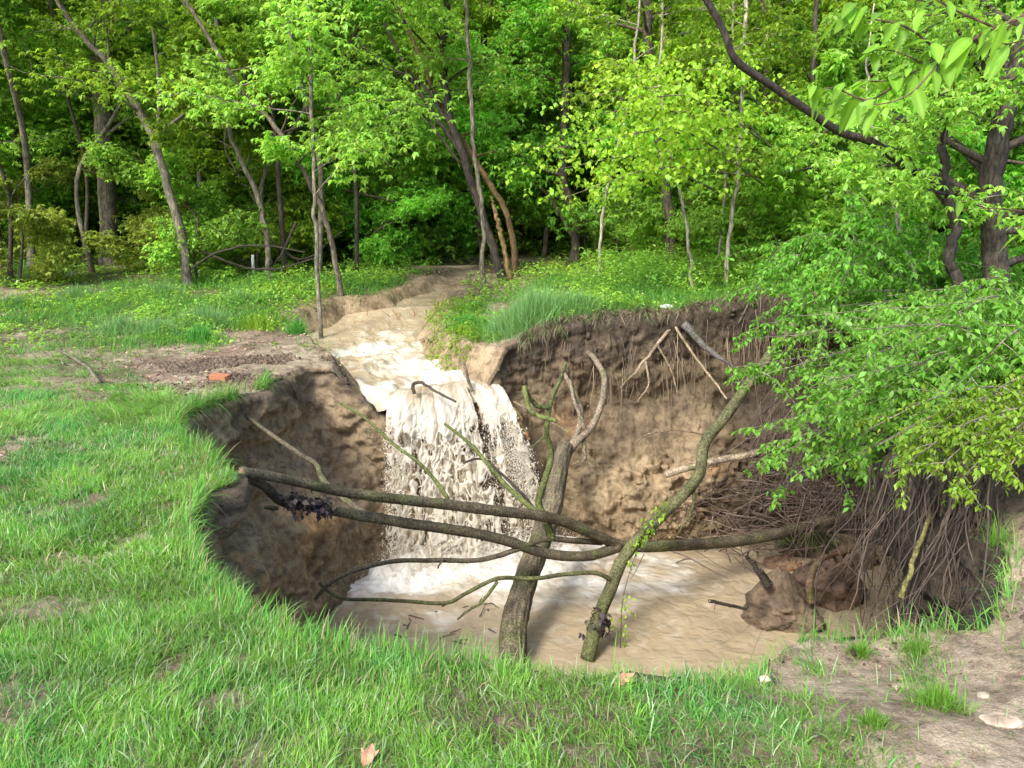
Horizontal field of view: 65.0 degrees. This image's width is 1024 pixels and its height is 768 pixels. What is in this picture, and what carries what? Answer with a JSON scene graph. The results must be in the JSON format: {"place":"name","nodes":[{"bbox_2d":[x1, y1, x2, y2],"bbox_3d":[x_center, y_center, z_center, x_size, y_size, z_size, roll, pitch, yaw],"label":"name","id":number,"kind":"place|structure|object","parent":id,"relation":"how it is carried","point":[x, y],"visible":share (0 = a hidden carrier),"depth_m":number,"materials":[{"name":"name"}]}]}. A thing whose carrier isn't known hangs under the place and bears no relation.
{"place":"outdoors","nodes":[
{"label":"outdoors","id":0,"kind":"place"},
{"bbox_2d":[307,290,476,411],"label":"stream water","id":1,"kind":"structure","parent":0,"point":[382,359],"depth_m":11.98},
{"bbox_2d":[0,258,933,359],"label":"rough grass","id":2,"kind":"structure","parent":0,"point":[625,305],"depth_m":12.68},
{"bbox_2d":[385,379,554,582],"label":"waterfall","id":3,"kind":"structure","parent":0,"point":[405,406],"depth_m":9.65,"materials":[{"name":"liquid"}]},
{"bbox_2d":[356,403,612,587],"bbox_3d":[-0.584,1.412,9.557,3.803,2.191,1.636,-3,11,-13],"label":"spray","id":4,"kind":"object","parent":3,"relation":"on","point":[508,472],"visible":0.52,"depth_m":9.63,"materials":[{"name":"liquid"}]},
{"bbox_2d":[0,55,1023,767],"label":"ground","id":5,"kind":"structure","parent":0,"point":[344,447],"depth_m":8.75,"materials":[{"name":"soil"}]},
{"bbox_2d":[0,0,35,270],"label":"young tree","id":6,"kind":"object","parent":5,"relation":"on","point":[25,146],"visible":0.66,"depth_m":15.96,"materials":[{"name":"brown plant"}]},
{"bbox_2d":[0,6,38,273],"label":"young tree","id":7,"kind":"object","parent":5,"relation":"on","point":[9,25],"visible":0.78,"depth_m":15.05,"materials":[{"name":"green plant"}]},
{"bbox_2d":[0,153,90,284],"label":"bush","id":8,"kind":"object","parent":5,"relation":"on","point":[43,228],"visible":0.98,"depth_m":15.28,"materials":[{"name":"green plant"}]},
{"bbox_2d":[0,164,90,258],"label":"bush","id":9,"kind":"object","parent":5,"relation":"on","point":[70,176],"visible":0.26,"depth_m":18.26,"materials":[{"name":"green plant"}]},
{"bbox_2d":[0,29,96,260],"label":"tree","id":10,"kind":"object","parent":5,"relation":"on","point":[33,46],"visible":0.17,"depth_m":19.23,"materials":[{"name":"green plant"}]},
{"bbox_2d":[0,9,121,194],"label":"tree","id":11,"kind":"object","parent":5,"relation":"on","point":[12,143],"visible":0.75,"depth_m":17.81,"materials":[{"name":"green plant"}]},
{"bbox_2d":[0,92,132,252],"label":"bush","id":12,"kind":"object","parent":5,"relation":"on","point":[63,190],"visible":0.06,"depth_m":21.01,"materials":[{"name":"green plant"}]},
{"bbox_2d":[19,0,148,267],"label":"young tree","id":13,"kind":"object","parent":5,"relation":"on","point":[45,6],"visible":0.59,"depth_m":17.11,"materials":[{"name":"green plant"}]},
{"bbox_2d":[0,4,168,231],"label":"tree","id":14,"kind":"object","parent":5,"relation":"on","point":[67,115],"visible":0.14,"depth_m":20.09,"materials":[{"name":"green plant"}]},
{"bbox_2d":[6,0,186,273],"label":"young tree","id":15,"kind":"object","parent":5,"relation":"on","point":[69,44],"visible":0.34,"depth_m":16.59,"materials":[{"name":"green plant"}]},
{"bbox_2d":[3,0,203,266],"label":"tree","id":16,"kind":"object","parent":5,"relation":"on","point":[107,195],"visible":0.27,"depth_m":18.26,"materials":[{"name":"green plant"}]},
{"bbox_2d":[10,62,221,250],"bbox_3d":[-10.734,-6.246,23.036,5.081,5.444,6.481,5,12,23],"label":"tree","id":17,"kind":"object","parent":5,"relation":"on","point":[93,203],"visible":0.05,"depth_m":22.20,"materials":[{"name":"green plant"}]},
{"bbox_2d":[66,311,172,342],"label":"grass tuft","id":18,"kind":"object","parent":5,"relation":"on","point":[114,326],"visible":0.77,"depth_m":11.39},
{"bbox_2d":[0,0,256,288],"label":"tree","id":19,"kind":"object","parent":5,"relation":"on","point":[157,141],"visible":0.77,"depth_m":14.43,"materials":[{"name":"green plant"}]},
{"bbox_2d":[69,146,202,272],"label":"bush","id":20,"kind":"object","parent":5,"relation":"on","point":[139,225],"visible":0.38,"depth_m":16.73,"materials":[{"name":"green plant"}]},
{"bbox_2d":[91,0,226,262],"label":"tree","id":21,"kind":"object","parent":5,"relation":"on","point":[157,25],"visible":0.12,"depth_m":17.19,"materials":[{"name":"green plant"}]},
{"bbox_2d":[78,134,276,284],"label":"bush","id":22,"kind":"object","parent":5,"relation":"on","point":[201,219],"visible":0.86,"depth_m":15.77,"materials":[{"name":"green plant"}]},
{"bbox_2d":[64,0,312,205],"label":"tree","id":23,"kind":"object","parent":5,"relation":"on","point":[130,148],"visible":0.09,"depth_m":18.67,"materials":[{"name":"green plant"}]},
{"bbox_2d":[107,0,272,279],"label":"tree","id":24,"kind":"object","parent":5,"relation":"on","point":[173,13],"visible":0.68,"depth_m":15.09,"materials":[{"name":"green plant"}]},
{"bbox_2d":[164,300,243,333],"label":"grass tuft","id":25,"kind":"object","parent":5,"relation":"on","point":[205,313],"visible":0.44,"depth_m":11.81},
{"bbox_2d":[107,352,354,391],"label":"soil crumbs","id":26,"kind":"object","parent":5,"relation":"on","point":[184,365],"visible":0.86,"depth_m":9.37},
{"bbox_2d":[149,0,360,267],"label":"tree","id":27,"kind":"object","parent":5,"relation":"on","point":[303,235],"visible":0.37,"depth_m":17.17,"materials":[{"name":"green plant"}]},
{"bbox_2d":[130,0,393,248],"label":"tree","id":28,"kind":"object","parent":5,"relation":"on","point":[287,19],"visible":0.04,"depth_m":18.88,"materials":[{"name":"green plant"}]},
{"bbox_2d":[169,129,364,267],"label":"bush","id":29,"kind":"object","parent":5,"relation":"on","point":[271,217],"visible":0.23,"depth_m":17.75,"materials":[{"name":"green plant"}]},
{"bbox_2d":[195,72,352,265],"bbox_3d":[-5.968,-4.997,19.112,3.829,4.779,4.054,5,12,24],"label":"tree","id":30,"kind":"object","parent":5,"relation":"on","point":[280,119],"visible":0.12,"depth_m":19.06,"materials":[{"name":"green plant"}]},
{"bbox_2d":[174,0,378,272],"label":"young tree","id":31,"kind":"object","parent":5,"relation":"on","point":[254,40],"visible":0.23,"depth_m":16.30,"materials":[{"name":"green plant"}]},
{"bbox_2d":[223,4,343,276],"bbox_3d":[-4.396,-7.124,16.774,3.375,10.007,5.239,-2,11,-11],"label":"young tree","id":32,"kind":"object","parent":5,"relation":"on","point":[250,17],"visible":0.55,"depth_m":15.95,"materials":[{"name":"green plant"}]},
{"bbox_2d":[235,0,336,278],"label":"young tree","id":33,"kind":"object","parent":5,"relation":"on","point":[321,191],"visible":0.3,"depth_m":15.34,"materials":[{"name":"green plant"}]},
{"bbox_2d":[114,0,462,338],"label":"tree","id":34,"kind":"object","parent":5,"relation":"on","point":[298,62],"visible":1,"depth_m":11.48,"materials":[{"name":"green plant"}]},
{"bbox_2d":[168,0,417,295],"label":"tree","id":35,"kind":"object","parent":5,"relation":"on","point":[284,148],"visible":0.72,"depth_m":13.36,"materials":[{"name":"green plant"}]},
{"bbox_2d":[246,415,366,510],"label":"slender branch","id":36,"kind":"object","parent":5,"relation":"on","point":[350,503],"visible":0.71,"depth_m":7.23,"materials":[{"name":"brown plant"}]},
{"bbox_2d":[256,138,453,267],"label":"bush","id":37,"kind":"object","parent":5,"relation":"on","point":[424,203],"visible":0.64,"depth_m":18.46,"materials":[{"name":"green plant"}]},
{"bbox_2d":[306,0,418,273],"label":"young tree","id":38,"kind":"object","parent":5,"relation":"on","point":[356,201],"visible":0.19,"depth_m":16.46,"materials":[{"name":"green plant"}]},
{"bbox_2d":[293,95,452,262],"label":"bush","id":39,"kind":"object","parent":5,"relation":"on","point":[388,183],"visible":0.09,"depth_m":19.17,"materials":[{"name":"green plant"}]},
{"bbox_2d":[299,0,521,234],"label":"tree","id":40,"kind":"object","parent":5,"relation":"on","point":[421,35],"visible":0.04,"depth_m":21.53,"materials":[{"name":"green plant"}]},
{"bbox_2d":[315,83,507,256],"bbox_3d":[-2.666,-5.252,20.579,4.219,4.611,6.259,-5,12,-23],"label":"bush","id":41,"kind":"object","parent":5,"relation":"on","point":[482,116],"visible":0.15,"depth_m":19.17,"materials":[{"name":"green plant"}]},
{"bbox_2d":[314,0,537,281],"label":"tree","id":42,"kind":"object","parent":5,"relation":"on","point":[453,136],"visible":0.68,"depth_m":14.78,"materials":[{"name":"green plant"}]},
{"bbox_2d":[375,0,486,288],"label":"tree","id":43,"kind":"object","parent":5,"relation":"on","point":[440,20],"visible":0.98,"depth_m":13.91,"materials":[{"name":"green plant"}]},
{"bbox_2d":[308,0,564,208],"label":"tree","id":44,"kind":"object","parent":5,"relation":"on","point":[388,54],"visible":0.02,"depth_m":22.28,"materials":[{"name":"green plant"}]},
{"bbox_2d":[344,47,562,265],"bbox_3d":[-2.240,-5.698,20.805,6.570,5.519,5.150,9,14,39],"label":"bush","id":45,"kind":"object","parent":5,"relation":"on","point":[427,171],"visible":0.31,"depth_m":19.36,"materials":[{"name":"green plant"}]},
{"bbox_2d":[423,294,484,371],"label":"fringe plants","id":46,"kind":"object","parent":5,"relation":"on","point":[454,331],"visible":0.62,"depth_m":11.58,"materials":[{"name":"green plant"}]},
{"bbox_2d":[330,0,578,276],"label":"tree","id":47,"kind":"object","parent":5,"relation":"on","point":[499,124],"visible":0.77,"depth_m":15.27,"materials":[{"name":"green plant"}]},
{"bbox_2d":[369,0,551,259],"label":"tree","id":48,"kind":"object","parent":5,"relation":"on","point":[457,112],"visible":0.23,"depth_m":19.48,"materials":[{"name":"green plant"}]},
{"bbox_2d":[407,0,516,260],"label":"young tree","id":49,"kind":"object","parent":5,"relation":"on","point":[486,16],"visible":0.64,"depth_m":19.22,"materials":[{"name":"green plant"}]},
{"bbox_2d":[397,131,550,262],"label":"bush","id":50,"kind":"object","parent":5,"relation":"on","point":[460,241],"visible":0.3,"depth_m":19.81,"materials":[{"name":"green plant"}]},
{"bbox_2d":[0,226,1017,357],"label":"undergrowth","id":51,"kind":"object","parent":5,"relation":"on","point":[618,259],"visible":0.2,"depth_m":13.43,"materials":[{"name":"green plant"}]},
{"bbox_2d":[0,335,1023,767],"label":"lawn grass","id":52,"kind":"structure","parent":5,"relation":"on","point":[110,639],"depth_m":2.97,"materials":[{"name":"plant"}]},
{"bbox_2d":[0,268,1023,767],"bbox_3d":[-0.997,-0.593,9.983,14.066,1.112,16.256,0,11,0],"label":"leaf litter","id":53,"kind":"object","parent":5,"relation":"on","point":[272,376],"visible":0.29,"depth_m":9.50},
{"bbox_2d":[426,0,634,248],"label":"tree","id":54,"kind":"object","parent":5,"relation":"on","point":[550,116],"visible":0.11,"depth_m":21.11,"materials":[{"name":"green plant"}]},
{"bbox_2d":[462,106,604,258],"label":"bush","id":55,"kind":"object","parent":5,"relation":"on","point":[538,225],"visible":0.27,"depth_m":21.22,"materials":[{"name":"green plant"}]},
{"bbox_2d":[459,276,609,360],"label":"grass tuft","id":56,"kind":"object","parent":5,"relation":"on","point":[532,307],"visible":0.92,"depth_m":10.63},
{"bbox_2d":[491,0,605,255],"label":"young tree","id":57,"kind":"object","parent":5,"relation":"on","point":[558,40],"visible":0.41,"depth_m":19.30,"materials":[{"name":"green plant"}]},
{"bbox_2d":[237,466,871,599],"bbox_3d":[1.143,1.073,8.057,7.706,1.964,0.717,-7,13,-33],"label":"fallen branch","id":58,"kind":"object","parent":5,"relation":"on","point":[258,478],"visible":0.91,"depth_m":7.27,"materials":[{"name":"wood"}]},
{"bbox_2d":[522,363,566,539],"bbox_3d":[0.307,0.651,7.899,0.370,1.661,0.648,2,11,12],"label":"mossy stick","id":59,"kind":"object","parent":58,"relation":"on","point":[548,419],"visible":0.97,"depth_m":7.79,"materials":[{"name":"wood"}]},
{"bbox_2d":[318,321,799,661],"bbox_3d":[0.752,1.071,7.489,5.011,3.069,0.537,-5,12,-23],"label":"leaning limb","id":60,"kind":"object","parent":5,"relation":"on","point":[681,496],"visible":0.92,"depth_m":7.86,"materials":[{"name":"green plant"}]},
{"bbox_2d":[448,0,675,262],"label":"tree","id":61,"kind":"object","parent":5,"relation":"on","point":[524,180],"visible":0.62,"depth_m":18.55,"materials":[{"name":"green plant"}]},
{"bbox_2d":[150,365,1023,685],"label":"rim grass","id":62,"kind":"structure","parent":5,"relation":"on","point":[204,447],"depth_m":3.54,"materials":[{"name":"plant"}]},
{"bbox_2d":[197,302,1002,676],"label":"soil crumbs","id":63,"kind":"object","parent":5,"relation":"on","point":[967,608],"visible":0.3,"depth_m":10.24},
{"bbox_2d":[198,310,1011,663],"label":"hanging roots","id":64,"kind":"object","parent":5,"relation":"hanging from","point":[964,512],"visible":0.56,"depth_m":4.86,"materials":[{"name":"plant"}]},
{"bbox_2d":[534,0,698,265],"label":"tree","id":65,"kind":"object","parent":5,"relation":"on","point":[646,31],"visible":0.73,"depth_m":15.40,"materials":[{"name":"green plant"}]},
{"bbox_2d":[581,0,673,198],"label":"young tree","id":66,"kind":"object","parent":5,"relation":"on","point":[628,32],"visible":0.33,"depth_m":18.03,"materials":[{"name":"green plant"}]},
{"bbox_2d":[557,155,698,263],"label":"bush","id":67,"kind":"object","parent":5,"relation":"on","point":[617,236],"visible":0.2,"depth_m":18.81,"materials":[{"name":"green plant"}]},
{"bbox_2d":[571,0,690,257],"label":"young tree","id":68,"kind":"object","parent":5,"relation":"on","point":[608,8],"visible":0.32,"depth_m":19.18,"materials":[{"name":"green plant"}]},
{"bbox_2d":[549,80,712,250],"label":"bush","id":69,"kind":"object","parent":5,"relation":"on","point":[585,158],"visible":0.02,"depth_m":21.85,"materials":[{"name":"green plant"}]},
{"bbox_2d":[546,0,730,274],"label":"tree","id":70,"kind":"object","parent":5,"relation":"on","point":[667,44],"visible":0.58,"depth_m":13.15,"materials":[{"name":"green plant"}]},
{"bbox_2d":[591,112,749,253],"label":"bush","id":71,"kind":"object","parent":5,"relation":"on","point":[607,145],"visible":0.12,"depth_m":17.44,"materials":[{"name":"green plant"}]},
{"bbox_2d":[510,287,844,354],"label":"dry rim grass","id":72,"kind":"structure","parent":5,"relation":"on","point":[539,331],"depth_m":10.38,"materials":[{"name":"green plant"}]},
{"bbox_2d":[561,0,795,289],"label":"tree","id":73,"kind":"object","parent":5,"relation":"on","point":[699,14],"visible":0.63,"depth_m":11.52,"materials":[{"name":"green plant"}]},
{"bbox_2d":[494,38,814,211],"bbox_3d":[2.098,-3.408,10.914,4.290,2.159,3.118,-5,12,-23],"label":"maple branch","id":74,"kind":"object","parent":73,"relation":"attached to","point":[641,165],"visible":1,"depth_m":10.81,"materials":[{"name":"green plant"}]},
{"bbox_2d":[581,98,795,268],"bbox_3d":[3.454,-3.814,15.701,4.358,3.661,3.416,-1,11,-6],"label":"bush","id":75,"kind":"object","parent":5,"relation":"on","point":[652,217],"visible":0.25,"depth_m":15.47,"materials":[{"name":"green plant"}]},
{"bbox_2d":[649,0,792,286],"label":"tree","id":76,"kind":"object","parent":5,"relation":"on","point":[744,47],"visible":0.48,"depth_m":12.03,"materials":[{"name":"green plant"}]},
{"bbox_2d":[594,0,859,250],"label":"tree","id":77,"kind":"object","parent":5,"relation":"on","point":[735,94],"visible":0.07,"depth_m":16.32,"materials":[{"name":"green plant"}]},
{"bbox_2d":[676,0,794,274],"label":"tree","id":78,"kind":"object","parent":5,"relation":"on","point":[752,24],"visible":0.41,"depth_m":12.48,"materials":[{"name":"green plant"}]},
{"bbox_2d":[631,414,887,579],"bbox_3d":[3.518,1.415,9.997,4.521,2.314,2.755,0,11,0],"label":"twig debris","id":79,"kind":"object","parent":5,"relation":"on","point":[744,530],"visible":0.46,"depth_m":9.93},
{"bbox_2d":[668,0,851,202],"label":"tree","id":80,"kind":"object","parent":5,"relation":"on","point":[807,19],"visible":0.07,"depth_m":16.29,"materials":[{"name":"green plant"}]},
{"bbox_2d":[740,568,825,633],"bbox_3d":[2.793,2.308,8.345,0.827,0.848,0.683,0,11,0],"label":"earth clod","id":81,"kind":"object","parent":5,"relation":"on","point":[759,598],"visible":0.6,"depth_m":8.13,"materials":[{"name":"soil"}]},
{"bbox_2d":[805,545,858,603],"bbox_3d":[3.238,1.883,8.188,0.715,0.563,0.154,-6,13,-30],"label":"root snag","id":82,"kind":"object","parent":81,"relation":"on","point":[810,591],"visible":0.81,"depth_m":8.06,"materials":[{"name":"brown plant"}]},
{"bbox_2d":[720,0,878,243],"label":"tree","id":83,"kind":"object","parent":5,"relation":"on","point":[796,58],"visible":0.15,"depth_m":13.54,"materials":[{"name":"green plant"}]},
{"bbox_2d":[677,79,928,269],"bbox_3d":[5.464,-3.848,15.232,4.799,4.031,3.762,1,11,4],"label":"bush","id":84,"kind":"object","parent":5,"relation":"on","point":[701,199],"visible":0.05,"depth_m":14.79,"materials":[{"name":"green plant"}]},
{"bbox_2d":[774,528,850,557],"bbox_3d":[3.696,2.016,9.990,1.103,0.574,0.790,0,11,0],"label":"grassy clod","id":85,"kind":"object","parent":5,"relation":"on","point":[818,552],"visible":0.39,"depth_m":9.91,"materials":[{"name":"soil"}]},
{"bbox_2d":[668,41,961,289],"bbox_3d":[4.609,-3.501,13.498,3.695,3.959,4.713,-4,12,-20],"label":"bush","id":86,"kind":"object","parent":5,"relation":"on","point":[772,191],"visible":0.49,"depth_m":12.63,"materials":[{"name":"green plant"}]},
{"bbox_2d":[792,557,867,611],"bbox_3d":[3.467,2.256,8.815,0.720,0.764,0.749,8,14,36],"label":"earth clod","id":87,"kind":"object","parent":5,"relation":"on","point":[826,579],"visible":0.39,"depth_m":8.58,"materials":[{"name":"soil"}]},
{"bbox_2d":[786,0,912,76],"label":"young tree","id":88,"kind":"object","parent":5,"relation":"on","point":[857,47],"visible":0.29,"depth_m":13.88,"materials":[{"name":"green plant"}]},
{"bbox_2d":[695,517,1023,767],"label":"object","id":89,"kind":"object","parent":5,"relation":"on","point":[853,651],"visible":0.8,"depth_m":2.80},
{"bbox_2d":[711,175,1023,356],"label":"thicket","id":90,"kind":"object","parent":5,"relation":"on","point":[887,265],"visible":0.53,"depth_m":8.23,"materials":[{"name":"green plant"}]},
{"bbox_2d":[724,271,1023,515],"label":"shrub","id":91,"kind":"object","parent":5,"relation":"on","point":[958,338],"visible":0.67,"depth_m":5.27,"materials":[{"name":"green plant"}]},
{"bbox_2d":[837,371,1023,511],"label":"sprig","id":92,"kind":"object","parent":91,"relation":"attached to","point":[1001,437],"visible":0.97,"depth_m":3.99,"materials":[{"name":"green plant"}]},
{"bbox_2d":[780,79,968,263],"bbox_3d":[6.357,-3.425,13.421,3.632,3.892,4.634,3,11,15],"label":"bush","id":93,"kind":"object","parent":5,"relation":"on","point":[831,202],"visible":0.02,"depth_m":13.29,"materials":[{"name":"green plant"}]},
{"bbox_2d":[746,0,1023,288],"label":"tree","id":94,"kind":"object","parent":5,"relation":"on","point":[989,165],"visible":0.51,"depth_m":7.75,"materials":[{"name":"green plant"}]},
{"bbox_2d":[703,0,981,204],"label":"arching limb","id":95,"kind":"object","parent":94,"relation":"attached to","point":[775,88],"visible":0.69,"depth_m":7.18,"materials":[{"name":"brown plant"}]},
{"bbox_2d":[807,3,1023,281],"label":"tree","id":96,"kind":"object","parent":5,"relation":"on","point":[852,159],"visible":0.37,"depth_m":7.89,"materials":[{"name":"green plant"}]},
{"bbox_2d":[812,0,1022,261],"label":"tree","id":97,"kind":"object","parent":5,"relation":"on","point":[915,4],"visible":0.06,"depth_m":11.61,"materials":[{"name":"green plant"}]},
{"bbox_2d":[830,18,1023,290],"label":"tree","id":98,"kind":"object","parent":5,"relation":"on","point":[954,107],"visible":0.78,"depth_m":7.14,"materials":[{"name":"green plant"}]},
{"bbox_2d":[838,72,1023,291],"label":"bush","id":99,"kind":"object","parent":5,"relation":"on","point":[1016,250],"visible":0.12,"depth_m":9.91,"materials":[{"name":"green plant"}]},
{"bbox_2d":[879,673,987,723],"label":"grass tuft","id":100,"kind":"object","parent":5,"relation":"on","point":[934,697],"visible":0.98,"depth_m":2.82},
{"bbox_2d":[877,140,1023,285],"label":"leaves","id":101,"kind":"object","parent":5,"relation":"on","point":[1013,173],"visible":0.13,"depth_m":10.57,"materials":[{"name":"green plant"}]},
{"bbox_2d":[926,64,1023,255],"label":"bush","id":102,"kind":"object","parent":5,"relation":"on","point":[1018,127],"visible":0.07,"depth_m":10.20,"materials":[{"name":"green plant"}]},
{"bbox_2d":[314,530,902,679],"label":"pool water","id":103,"kind":"structure","parent":0,"point":[675,612],"depth_m":8.53,"materials":[{"name":"liquid"}]},
{"bbox_2d":[498,441,572,667],"bbox_3d":[0.284,1.686,8.516,0.323,1.565,2.807,3,11,13],"label":"fallen log","id":104,"kind":"object","parent":103,"relation":"in","point":[515,619],"visible":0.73,"depth_m":7.98,"materials":[{"name":"wood"}]},
{"bbox_2d":[561,350,607,467],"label":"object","id":105,"kind":"object","parent":104,"relation":"attached to","point":[577,439],"visible":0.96,"depth_m":9.78,"materials":[{"name":"brown plant"}]},
{"bbox_2d":[787,0,1023,136],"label":"leafy branch","id":106,"kind":"object","parent":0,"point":[952,61],"visible":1,"depth_m":2.45,"materials":[{"name":"green plant"}]},
{"bbox_2d":[974,9,1023,83],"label":"leafy branch","id":107,"kind":"object","parent":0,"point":[996,61],"visible":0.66,"depth_m":2.73,"materials":[{"name":"green plant"}]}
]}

